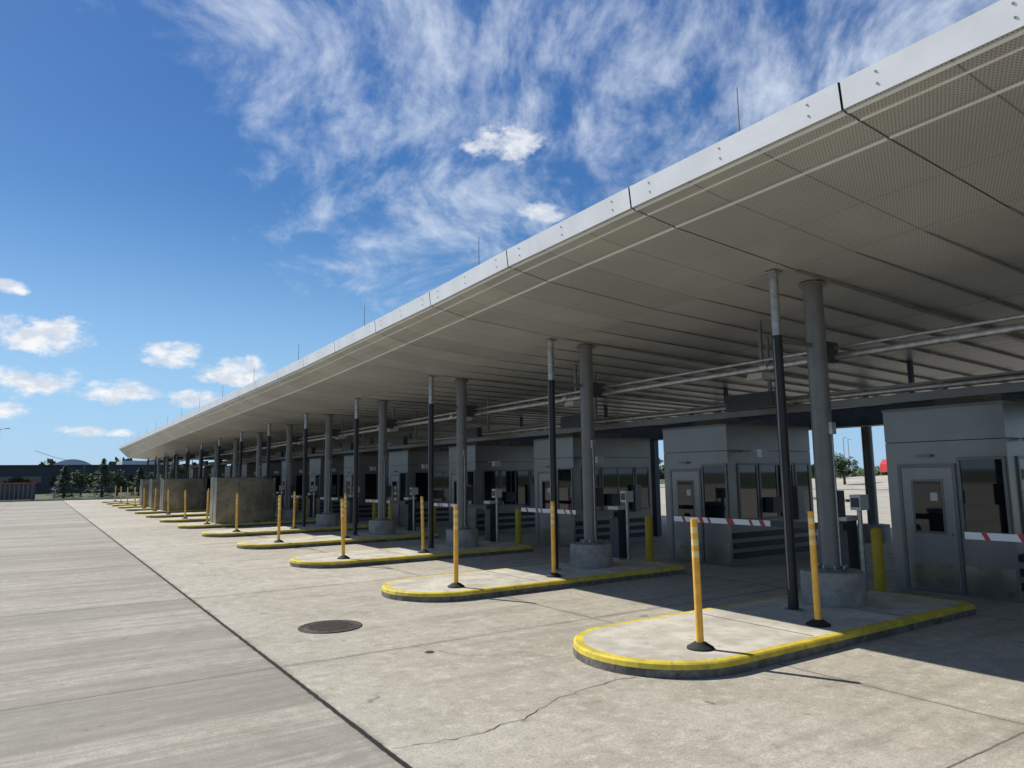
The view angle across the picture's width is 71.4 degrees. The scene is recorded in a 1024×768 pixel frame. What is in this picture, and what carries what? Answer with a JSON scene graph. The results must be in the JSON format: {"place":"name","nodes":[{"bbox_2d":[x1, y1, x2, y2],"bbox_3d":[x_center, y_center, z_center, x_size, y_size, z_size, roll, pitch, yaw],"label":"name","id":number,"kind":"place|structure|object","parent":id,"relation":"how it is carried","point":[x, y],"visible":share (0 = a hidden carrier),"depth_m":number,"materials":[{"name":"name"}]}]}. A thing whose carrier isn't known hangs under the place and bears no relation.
{"place":"outdoors","nodes":[
{"label":"outdoors","id":0,"kind":"place"},
{"bbox_2d":[0,464,184,493],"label":"walls","id":1,"kind":"structure","parent":0,"point":[45,472],"depth_m":126.16,"materials":[{"name":"grey concrete"}]},
{"bbox_2d":[0,475,168,485],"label":"windows","id":2,"kind":"structure","parent":1,"relation":"attached to","point":[37,479],"depth_m":125.10,"materials":[{"name":"black glass"}]},
{"bbox_2d":[53,459,172,464],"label":"curved roof","id":3,"kind":"structure","parent":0,"point":[71,462],"depth_m":134.18,"materials":[{"name":"grey metal"}]},
{"bbox_2d":[275,486,284,513],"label":"barrier gate","id":4,"kind":"structure","parent":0,"point":[281,488],"depth_m":39.66,"materials":[{"name":"metal"}]},
{"bbox_2d":[291,486,316,517],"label":"barrier gate","id":5,"kind":"structure","parent":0,"point":[311,497],"depth_m":35.00,"materials":[{"name":"metal"}]},
{"bbox_2d":[320,487,359,523],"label":"barrier gate","id":6,"kind":"structure","parent":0,"point":[350,499],"depth_m":30.39,"materials":[{"name":"metal"}]},
{"bbox_2d":[366,488,417,530],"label":"barrier gate","id":7,"kind":"structure","parent":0,"point":[410,512],"depth_m":25.72,"materials":[{"name":"metal"}]},
{"bbox_2d":[0,478,888,500],"bbox_3d":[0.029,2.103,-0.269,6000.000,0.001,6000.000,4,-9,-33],"label":"ground","id":8,"kind":"structure","parent":0,"point":[50,496],"depth_m":97.93,"materials":[{"name":"green plant"}]},
{"bbox_2d":[0,483,35,499],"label":"storage container","id":9,"kind":"object","parent":8,"relation":"on","point":[17,491],"visible":0.95,"depth_m":79.90,"materials":[{"name":"grey metal"}]},
{"bbox_2d":[46,465,79,498],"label":"spruce tree","id":10,"kind":"object","parent":8,"relation":"on","point":[62,484],"visible":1,"depth_m":90.65,"materials":[{"name":"green plant"}]},
{"bbox_2d":[0,497,139,501],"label":"pavement kerb","id":11,"kind":"structure","parent":8,"relation":"on","point":[67,499],"depth_m":78.81,"materials":[{"name":"concrete"}]},
{"bbox_2d":[68,470,96,496],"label":"broadleaf tree","id":12,"kind":"object","parent":8,"relation":"on","point":[77,478],"visible":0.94,"depth_m":98.56,"materials":[{"name":"green plant"}]},
{"bbox_2d":[82,458,118,496],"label":"spruce tree","id":13,"kind":"object","parent":8,"relation":"on","point":[102,474],"visible":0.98,"depth_m":92.16,"materials":[{"name":"green plant"}]},
{"bbox_2d":[108,469,130,493],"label":"broadleaf tree","id":14,"kind":"object","parent":8,"relation":"on","point":[118,478],"visible":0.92,"depth_m":97.81,"materials":[{"name":"green plant"}]},
{"bbox_2d":[128,466,145,495],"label":"spruce tree","id":15,"kind":"object","parent":8,"relation":"on","point":[137,477],"visible":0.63,"depth_m":97.05,"materials":[{"name":"green plant"}]},
{"bbox_2d":[39,457,664,477],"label":"distant trees","id":16,"kind":"object","parent":8,"relation":"on","point":[50,462],"depth_m":161.59,"materials":[{"name":"green plant"}]},
{"bbox_2d":[659,462,884,478],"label":"distant trees","id":17,"kind":"object","parent":8,"relation":"on","point":[858,471],"visible":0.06,"depth_m":195.11,"materials":[{"name":"green plant"}]},
{"bbox_2d":[835,452,858,484],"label":"broadleaf tree","id":18,"kind":"object","parent":8,"relation":"on","point":[843,470],"visible":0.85,"depth_m":92.86,"materials":[{"name":"green plant"}]},
{"bbox_2d":[0,0,999,469],"label":"sky","id":19,"kind":"structure","parent":0,"point":[198,197],"materials":[{"name":"blue"}]},
{"bbox_2d":[0,488,1023,767],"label":"concrete pavement","id":20,"kind":"structure","parent":0,"point":[132,640],"depth_m":7.61,"materials":[{"name":"grey concrete"}]},
{"bbox_2d":[118,503,206,507],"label":"traffic island","id":21,"kind":"structure","parent":20,"relation":"on","point":[137,506],"depth_m":53.98,"materials":[{"name":"concrete"}]},
{"bbox_2d":[139,479,149,505],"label":"stainless guard enclosure","id":22,"kind":"object","parent":21,"relation":"on","point":[144,483],"visible":0.31,"depth_m":54.85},
{"bbox_2d":[125,506,206,510],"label":"traffic island","id":23,"kind":"structure","parent":20,"relation":"on","point":[137,509],"depth_m":49.43,"materials":[{"name":"concrete"}]},
{"bbox_2d":[148,479,160,507],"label":"stainless guard enclosure","id":24,"kind":"object","parent":23,"relation":"on","point":[154,484],"visible":0.33,"depth_m":50.21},
{"bbox_2d":[134,508,209,513],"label":"traffic island","id":25,"kind":"structure","parent":20,"relation":"on","point":[161,512],"depth_m":45.21,"materials":[{"name":"concrete"}]},
{"bbox_2d":[159,478,206,510],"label":"stainless guard enclosure","id":26,"kind":"object","parent":25,"relation":"on","point":[196,492],"visible":0.96,"depth_m":46.08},
{"bbox_2d":[209,444,217,508],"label":"support column","id":27,"kind":"structure","parent":25,"relation":"on","point":[215,461],"depth_m":48.05,"materials":[{"name":"metal"}]},
{"bbox_2d":[146,512,208,517],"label":"traffic island","id":28,"kind":"structure","parent":20,"relation":"on","point":[189,514],"depth_m":40.51,"materials":[{"name":"concrete"}]},
{"bbox_2d":[217,438,233,477],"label":"slim pole","id":29,"kind":"object","parent":28,"relation":"on","point":[218,457],"visible":0.52,"depth_m":42.98,"materials":[{"name":"metal"}]},
{"bbox_2d":[232,439,239,476],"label":"support column","id":30,"kind":"structure","parent":28,"relation":"on","point":[235,457],"depth_m":43.45,"materials":[{"name":"metal"}]},
{"bbox_2d":[202,466,213,500],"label":"inspection booth","id":31,"kind":"object","parent":20,"relation":"on","point":[207,472],"visible":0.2,"depth_m":67.44,"materials":[{"name":"metal"}]},
{"bbox_2d":[159,514,277,522],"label":"traffic island","id":32,"kind":"structure","parent":20,"relation":"on","point":[180,519],"depth_m":35.57,"materials":[{"name":"concrete"}]},
{"bbox_2d":[238,432,256,476],"bbox_3d":[-14.300,4.834,38.447,0.988,4.464,0.257,4,-9,-33],"label":"slim pole","id":33,"kind":"object","parent":32,"relation":"on","point":[240,454],"visible":0.56,"depth_m":38.35,"materials":[{"name":"metal"}]},
{"bbox_2d":[256,433,263,476],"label":"support column","id":34,"kind":"structure","parent":32,"relation":"on","point":[259,456],"depth_m":38.80,"materials":[{"name":"metal"}]},
{"bbox_2d":[178,518,315,528],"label":"traffic island","id":35,"kind":"structure","parent":20,"relation":"on","point":[201,525],"depth_m":31.63,"materials":[{"name":"concrete"}]},
{"bbox_2d":[209,477,275,523],"bbox_3d":[-12.295,5.297,32.681,2.720,2.020,1.430,4,-9,-33],"label":"concrete barrier","id":36,"kind":"object","parent":35,"relation":"on","point":[256,498],"visible":0.98,"depth_m":32.04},
{"bbox_2d":[266,424,286,477],"bbox_3d":[-11.206,4.168,33.802,0.988,4.521,0.257,4,-9,-33],"label":"slim pole","id":37,"kind":"object","parent":35,"relation":"on","point":[269,437],"visible":0.52,"depth_m":33.68,"materials":[{"name":"metal"}]},
{"bbox_2d":[281,425,297,519],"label":"support column","id":38,"kind":"structure","parent":35,"relation":"on","point":[287,513],"depth_m":33.99,"materials":[{"name":"metal"}]},
{"bbox_2d":[241,462,255,476],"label":"inspection booth","id":39,"kind":"object","parent":20,"relation":"on","point":[249,469],"visible":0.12,"depth_m":53.60,"materials":[{"name":"metal"}]},
{"bbox_2d":[261,460,281,508],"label":"inspection booth","id":40,"kind":"object","parent":20,"relation":"on","point":[276,469],"visible":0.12,"depth_m":49.02,"materials":[{"name":"metal"}]},
{"bbox_2d":[202,523,368,536],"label":"traffic island","id":41,"kind":"structure","parent":20,"relation":"on","point":[260,531],"depth_m":27.29,"materials":[{"name":"concrete"}]},
{"bbox_2d":[300,413,325,526],"bbox_3d":[-8.113,3.502,29.157,0.988,4.577,0.257,4,-9,-33],"label":"slim pole","id":42,"kind":"object","parent":41,"relation":"on","point":[306,430],"visible":0.99,"depth_m":28.92,"materials":[{"name":"metal"}]},
{"bbox_2d":[316,415,338,525],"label":"support column","id":43,"kind":"structure","parent":41,"relation":"on","point":[327,517],"depth_m":29.32,"materials":[{"name":"metal"}]},
{"bbox_2d":[281,458,309,511],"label":"inspection booth","id":44,"kind":"object","parent":20,"relation":"on","point":[297,472],"visible":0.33,"depth_m":44.29,"materials":[{"name":"metal"}]},
{"bbox_2d":[295,475,308,495],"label":"windows","id":45,"kind":"structure","parent":44,"relation":"in","point":[298,478],"depth_m":44.23,"materials":[{"name":"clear glass"}]},
{"bbox_2d":[309,455,346,515],"bbox_3d":[-9.693,5.735,40.682,3.195,3.420,2.630,4,-9,-33],"label":"inspection booth","id":46,"kind":"object","parent":20,"relation":"on","point":[316,471],"visible":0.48,"depth_m":39.77,"materials":[{"name":"metal"}]},
{"bbox_2d":[315,474,343,498],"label":"windows","id":47,"kind":"structure","parent":46,"relation":"in","point":[317,476],"depth_m":39.77,"materials":[{"name":"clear glass"}]},
{"bbox_2d":[297,620,362,633],"bbox_3d":[-2.576,3.436,10.098,0.900,0.019,0.900,4,-9,-33],"label":"manhole cover","id":48,"kind":"object","parent":20,"relation":"on","point":[328,626],"visible":1,"depth_m":10.03,"materials":[{"name":"metal"}]},
{"bbox_2d":[237,531,438,549],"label":"traffic island","id":49,"kind":"structure","parent":20,"relation":"on","point":[299,542],"depth_m":22.71,"materials":[{"name":"concrete"}]},
{"bbox_2d":[274,495,283,542],"bbox_3d":[-7.186,4.156,21.976,0.300,1.430,0.300,-6,-9,38],"label":"delineator post","id":50,"kind":"object","parent":49,"relation":"on","point":[278,540],"visible":1,"depth_m":21.94,"materials":[{"name":"yellow plastic"}]},
{"bbox_2d":[344,493,349,538],"bbox_3d":[-5.401,4.277,23.105,0.300,1.430,0.300,5,-10,-41],"label":"delineator post","id":51,"kind":"object","parent":49,"relation":"on","point":[345,509],"visible":0.81,"depth_m":23.08,"materials":[{"name":"yellow plastic"}]},
{"bbox_2d":[351,399,378,535],"bbox_3d":[-5.020,2.837,24.512,0.988,4.633,0.257,4,-9,-33],"label":"slim pole","id":52,"kind":"object","parent":49,"relation":"on","point":[355,473],"visible":1,"depth_m":24.26,"materials":[{"name":"metal"}]},
{"bbox_2d":[369,400,394,534],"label":"support column","id":53,"kind":"structure","parent":49,"relation":"on","point":[381,525],"depth_m":24.67,"materials":[{"name":"metal"}]},
{"bbox_2d":[343,451,388,520],"bbox_3d":[-6.599,5.097,36.033,3.195,3.420,2.630,4,-9,-33],"label":"inspection booth","id":54,"kind":"object","parent":20,"relation":"on","point":[368,473],"visible":0.38,"depth_m":35.02,"materials":[{"name":"metal"}]},
{"bbox_2d":[344,472,351,518],"bbox_3d":[-8.220,5.574,35.609,0.081,2.310,0.980,4,-9,-33],"label":"door","id":55,"kind":"structure","parent":54,"relation":"in","point":[348,478],"depth_m":35.58,"materials":[{"name":"grey metal"}]},
{"bbox_2d":[352,473,388,499],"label":"windows","id":56,"kind":"structure","parent":54,"relation":"in","point":[370,479],"depth_m":34.99,"materials":[{"name":"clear glass"}]},
{"bbox_2d":[290,541,532,568],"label":"traffic island","id":57,"kind":"structure","parent":20,"relation":"on","point":[358,558],"depth_m":18.10,"materials":[{"name":"concrete"}]},
{"bbox_2d":[337,499,349,558],"bbox_3d":[-4.117,3.520,17.332,0.300,1.430,0.300,2,-8,-31],"label":"delineator post","id":58,"kind":"object","parent":57,"relation":"on","point":[343,556],"visible":1,"depth_m":17.29,"materials":[{"name":"yellow plastic"}]},
{"bbox_2d":[418,496,428,552],"bbox_3d":[-2.317,3.640,18.461,0.300,1.430,0.300,-1,-8,-14],"label":"delineator post","id":59,"kind":"object","parent":57,"relation":"on","point":[423,550],"visible":1,"depth_m":18.41,"materials":[{"name":"yellow plastic"}]},
{"bbox_2d":[426,376,457,548],"bbox_3d":[-1.927,2.156,19.869,0.988,4.721,0.257,4,-9,-33],"label":"slim pole","id":60,"kind":"object","parent":57,"relation":"on","point":[431,406],"visible":1,"depth_m":19.62,"materials":[{"name":"metal"}]},
{"bbox_2d":[446,379,477,547],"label":"support column","id":61,"kind":"structure","parent":57,"relation":"on","point":[468,536],"depth_m":20.04,"materials":[{"name":"concrete"}]},
{"bbox_2d":[434,489,501,541],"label":"barrier gate","id":62,"kind":"structure","parent":57,"relation":"on","point":[491,507],"depth_m":21.07,"materials":[{"name":"metal"}]},
{"bbox_2d":[388,447,448,526],"bbox_3d":[-3.506,4.460,31.385,3.195,3.420,2.630,4,-9,-33],"label":"inspection booth","id":63,"kind":"object","parent":20,"relation":"on","point":[408,468],"visible":0.4,"depth_m":30.57,"materials":[{"name":"metal"}]},
{"bbox_2d":[390,471,399,524],"bbox_3d":[-5.126,4.937,30.960,0.081,2.310,0.980,4,-9,-33],"label":"door","id":64,"kind":"structure","parent":63,"relation":"in","point":[394,478],"depth_m":30.85,"materials":[{"name":"grey metal"}]},
{"bbox_2d":[399,471,448,502],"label":"windows","id":65,"kind":"structure","parent":63,"relation":"in","point":[441,478],"depth_m":30.46,"materials":[{"name":"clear glass"}]},
{"bbox_2d":[448,440,534,534],"bbox_3d":[-0.412,3.822,26.736,3.195,3.420,2.630,4,-9,-33],"label":"inspection booth","id":66,"kind":"object","parent":20,"relation":"on","point":[507,468],"visible":0.61,"depth_m":26.04,"materials":[{"name":"metal"}]},
{"bbox_2d":[451,469,456,527],"bbox_3d":[-2.033,4.299,26.312,0.081,2.310,0.980,4,-9,-33],"label":"door","id":67,"kind":"structure","parent":66,"relation":"in","point":[453,475],"depth_m":26.57,"materials":[{"name":"grey metal"}]},
{"bbox_2d":[467,470,533,505],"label":"windows","id":68,"kind":"structure","parent":66,"relation":"in","point":[516,481],"depth_m":25.99,"materials":[{"name":"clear glass"}]},
{"bbox_2d":[515,508,521,543],"bbox_3d":[0.193,4.336,21.707,0.180,1.110,0.180,4,-9,-33],"label":"yellow bollard","id":69,"kind":"object","parent":20,"relation":"on","point":[518,524],"visible":0.9,"depth_m":21.64,"materials":[{"name":"yellow metal"}]},
{"bbox_2d":[382,558,684,601],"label":"traffic island","id":70,"kind":"structure","parent":20,"relation":"on","point":[497,582],"depth_m":13.44,"materials":[{"name":"concrete"}]},
{"bbox_2d":[448,505,464,587],"bbox_3d":[-0.997,2.881,12.675,0.300,1.430,0.300,2,-7,-22],"label":"delineator post","id":71,"kind":"object","parent":70,"relation":"on","point":[456,584],"visible":1,"depth_m":12.63,"materials":[{"name":"yellow plastic"}]},
{"bbox_2d":[546,501,561,577],"bbox_3d":[0.798,3.001,13.803,0.300,1.430,0.300,-7,-9,41],"label":"delineator post","id":72,"kind":"object","parent":70,"relation":"on","point":[553,574],"visible":1,"depth_m":13.75,"materials":[{"name":"yellow plastic"}]},
{"bbox_2d":[544,339,581,569],"bbox_3d":[1.166,1.469,15.227,0.988,4.821,0.257,4,-9,-33],"label":"slim pole","id":73,"kind":"object","parent":70,"relation":"on","point":[552,383],"visible":0.85,"depth_m":15.03,"materials":[{"name":"metal"}]},
{"bbox_2d":[570,344,612,567],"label":"support column","id":74,"kind":"structure","parent":70,"relation":"on","point":[591,550],"depth_m":15.37,"materials":[{"name":"concrete"}]},
{"bbox_2d":[533,432,653,546],"bbox_3d":[2.681,3.184,22.088,3.195,3.420,2.630,4,-9,-33],"label":"inspection booth","id":75,"kind":"object","parent":20,"relation":"on","point":[623,464],"visible":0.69,"depth_m":21.61,"materials":[{"name":"metal"}]},
{"bbox_2d":[537,466,557,542],"bbox_3d":[1.061,3.661,21.663,0.081,2.310,0.980,4,-9,-33],"label":"door","id":76,"kind":"structure","parent":75,"relation":"in","point":[543,477],"depth_m":21.79,"materials":[{"name":"grey metal"}]},
{"bbox_2d":[557,467,650,513],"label":"windows","id":77,"kind":"structure","parent":75,"relation":"in","point":[613,480],"depth_m":21.44,"materials":[{"name":"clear glass"}]},
{"bbox_2d":[645,515,653,560],"bbox_3d":[3.287,3.699,17.058,0.180,1.110,0.180,4,-9,-33],"label":"yellow bollard","id":78,"kind":"object","parent":20,"relation":"on","point":[649,538],"visible":0.94,"depth_m":16.99,"materials":[{"name":"yellow metal"}]},
{"bbox_2d":[662,418,817,566],"bbox_3d":[5.774,2.547,17.439,3.195,3.420,2.630,4,-9,-33],"label":"inspection booth","id":79,"kind":"object","parent":20,"relation":"on","point":[726,468],"visible":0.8,"depth_m":16.68,"materials":[{"name":"metal"}]},
{"bbox_2d":[669,462,704,561],"bbox_3d":[4.154,3.024,17.015,0.081,2.310,0.980,4,-9,-33],"label":"door","id":80,"kind":"structure","parent":79,"relation":"in","point":[685,487],"depth_m":17.03,"materials":[{"name":"grey metal"}]},
{"bbox_2d":[701,463,811,519],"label":"windows","id":81,"kind":"structure","parent":79,"relation":"in","point":[715,500],"depth_m":16.51,"materials":[{"name":"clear glass"}]},
{"bbox_2d":[573,589,975,678],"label":"traffic island","id":82,"kind":"structure","parent":20,"relation":"on","point":[741,637],"depth_m":8.70,"materials":[{"name":"concrete"}]},
{"bbox_2d":[687,518,713,651],"bbox_3d":[2.086,2.243,8.025,0.300,1.430,0.300,3,-8,-35],"label":"delineator post","id":83,"kind":"object","parent":82,"relation":"on","point":[699,644],"visible":1,"depth_m":7.98,"materials":[{"name":"yellow plastic"}]},
{"bbox_2d":[674,494,868,590],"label":"barrier gate","id":84,"kind":"structure","parent":82,"relation":"on","point":[849,533],"depth_m":11.80,"materials":[{"name":"metal"}]},
{"bbox_2d":[763,270,811,611],"bbox_3d":[4.258,0.781,10.585,0.988,4.921,0.257,4,-9,-33],"label":"slim pole","id":85,"kind":"object","parent":82,"relation":"on","point":[786,488],"visible":1,"depth_m":10.32,"materials":[{"name":"metal"}]},
{"bbox_2d":[806,511,830,627],"bbox_3d":[3.890,2.363,9.156,0.300,1.430,0.300,6,-10,-42],"label":"delineator post","id":86,"kind":"object","parent":82,"relation":"on","point":[818,621],"visible":1,"depth_m":9.11,"materials":[{"name":"yellow plastic"}]},
{"bbox_2d":[798,280,866,607],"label":"support column","id":87,"kind":"structure","parent":82,"relation":"on","point":[841,586],"depth_m":10.74,"materials":[{"name":"concrete"}]},
{"bbox_2d":[160,314,1023,464],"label":"overhead conduit","id":88,"kind":"object","parent":87,"relation":"attached to","point":[833,357],"visible":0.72,"depth_m":12.89,"materials":[{"name":"metal"}]},
{"bbox_2d":[857,396,890,542],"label":"column","id":89,"kind":"structure","parent":20,"relation":"on","point":[869,473],"depth_m":21.28,"materials":[{"name":"metal"}]},
{"bbox_2d":[870,527,885,590],"bbox_3d":[6.380,3.061,12.410,0.180,1.110,0.180,4,-9,-33],"label":"yellow bollard","id":90,"kind":"object","parent":20,"relation":"on","point":[878,559],"visible":0.92,"depth_m":12.35,"materials":[{"name":"yellow metal"}]},
{"bbox_2d":[881,394,1023,602],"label":"inspection booth","id":91,"kind":"object","parent":20,"relation":"on","point":[955,469],"visible":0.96,"depth_m":12.04,"materials":[{"name":"metal"}]},
{"bbox_2d":[897,454,966,592],"bbox_3d":[7.248,2.386,12.367,0.081,2.310,0.980,4,-9,-33],"label":"door","id":92,"kind":"structure","parent":91,"relation":"in","point":[928,493],"depth_m":12.34,"materials":[{"name":"grey metal"}]},
{"bbox_2d":[956,456,1023,537],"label":"windows","id":93,"kind":"structure","parent":91,"relation":"in","point":[984,498],"depth_m":11.68,"materials":[{"name":"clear glass"}]},
{"bbox_2d":[521,491,633,559],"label":"barrier gate","id":94,"kind":"structure","parent":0,"point":[619,529],"depth_m":16.43,"materials":[{"name":"metal"}]},
{"bbox_2d":[242,360,1023,535],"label":"steel beam","id":95,"kind":"structure","parent":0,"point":[864,416],"depth_m":21.94,"materials":[{"name":"grey metal"}]},
{"bbox_2d":[119,0,1023,459],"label":"canopy roof","id":96,"kind":"structure","parent":95,"relation":"on","point":[889,200],"depth_m":10.90,"materials":[{"name":"paint"}]},
{"bbox_2d":[564,365,579,406],"bbox_3d":[1.589,0.038,18.123,0.420,1.068,0.360,4,-9,-33],"label":"flood light","id":97,"kind":"object","parent":96,"relation":"hanging from","point":[573,403],"visible":0.82,"depth_m":18.10,"materials":[{"name":"metal"}]},
{"bbox_2d":[122,2,1023,456],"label":"fascia trim","id":98,"kind":"structure","parent":96,"relation":"attached to","point":[1000,42],"depth_m":8.04,"materials":[{"name":"paint"}]},
{"bbox_2d":[162,207,1023,459],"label":"soffit ribs","id":99,"kind":"object","parent":96,"relation":"attached to","point":[920,308],"visible":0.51,"depth_m":20.38,"materials":[{"name":"metal"}]},
{"bbox_2d":[190,337,1023,467],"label":"overhead rail","id":100,"kind":"object","parent":96,"relation":"attached to","point":[942,386],"visible":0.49,"depth_m":14.96,"materials":[{"name":"metal"}]},
{"bbox_2d":[391,436,419,445],"bbox_3d":[-4.198,2.284,28.400,0.845,0.320,1.200,4,-9,-33],"label":"lane signal","id":101,"kind":"object","parent":100,"relation":"attached to","point":[397,441],"visible":1,"depth_m":28.04,"materials":[{"name":"metal"}]},
{"bbox_2d":[467,427,494,438],"bbox_3d":[-1.105,1.646,23.751,0.845,0.320,1.200,4,-9,-33],"label":"lane signal","id":102,"kind":"object","parent":100,"relation":"attached to","point":[475,432],"visible":0.77,"depth_m":23.23,"materials":[{"name":"metal"}]},
{"bbox_2d":[560,414,607,428],"bbox_3d":[1.989,1.009,19.103,0.845,0.320,1.200,4,-9,-33],"label":"lane signal","id":103,"kind":"object","parent":100,"relation":"attached to","point":[571,421],"visible":0.64,"depth_m":18.96,"materials":[{"name":"metal"}]},
{"bbox_2d":[725,390,792,411],"bbox_3d":[5.082,0.371,14.454,0.845,0.320,1.200,4,-9,-33],"label":"lane signal","id":104,"kind":"object","parent":100,"relation":"attached to","point":[753,401],"visible":0.88,"depth_m":14.20,"materials":[{"name":"metal"}]},
{"bbox_2d":[429,82,1005,312],"bbox_3d":[-13.410,1.681,34.073,3.284,1.417,87.138,4,-9,-33],"label":"panel joint backing","id":105,"kind":"object","parent":96,"relation":"on","point":[852,115],"visible":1,"depth_m":7.50,"materials":[{"name":"metal"}]},
{"bbox_2d":[746,320,773,380],"bbox_3d":[4.681,-0.643,13.480,0.420,1.154,0.360,4,-9,-33],"label":"flood light","id":106,"kind":"object","parent":96,"relation":"hanging from","point":[761,376],"visible":0.96,"depth_m":13.46,"materials":[{"name":"metal"}]},
{"bbox_2d":[660,475,888,488],"bbox_3d":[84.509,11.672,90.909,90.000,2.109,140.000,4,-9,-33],"label":"building","id":107,"kind":"structure","parent":0,"point":[859,482],"depth_m":95.08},
{"bbox_2d":[964,532,1023,541],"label":"barrier gate","id":108,"kind":"structure","parent":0,"point":[995,537],"depth_m":9.87,"materials":[{"name":"metal"}]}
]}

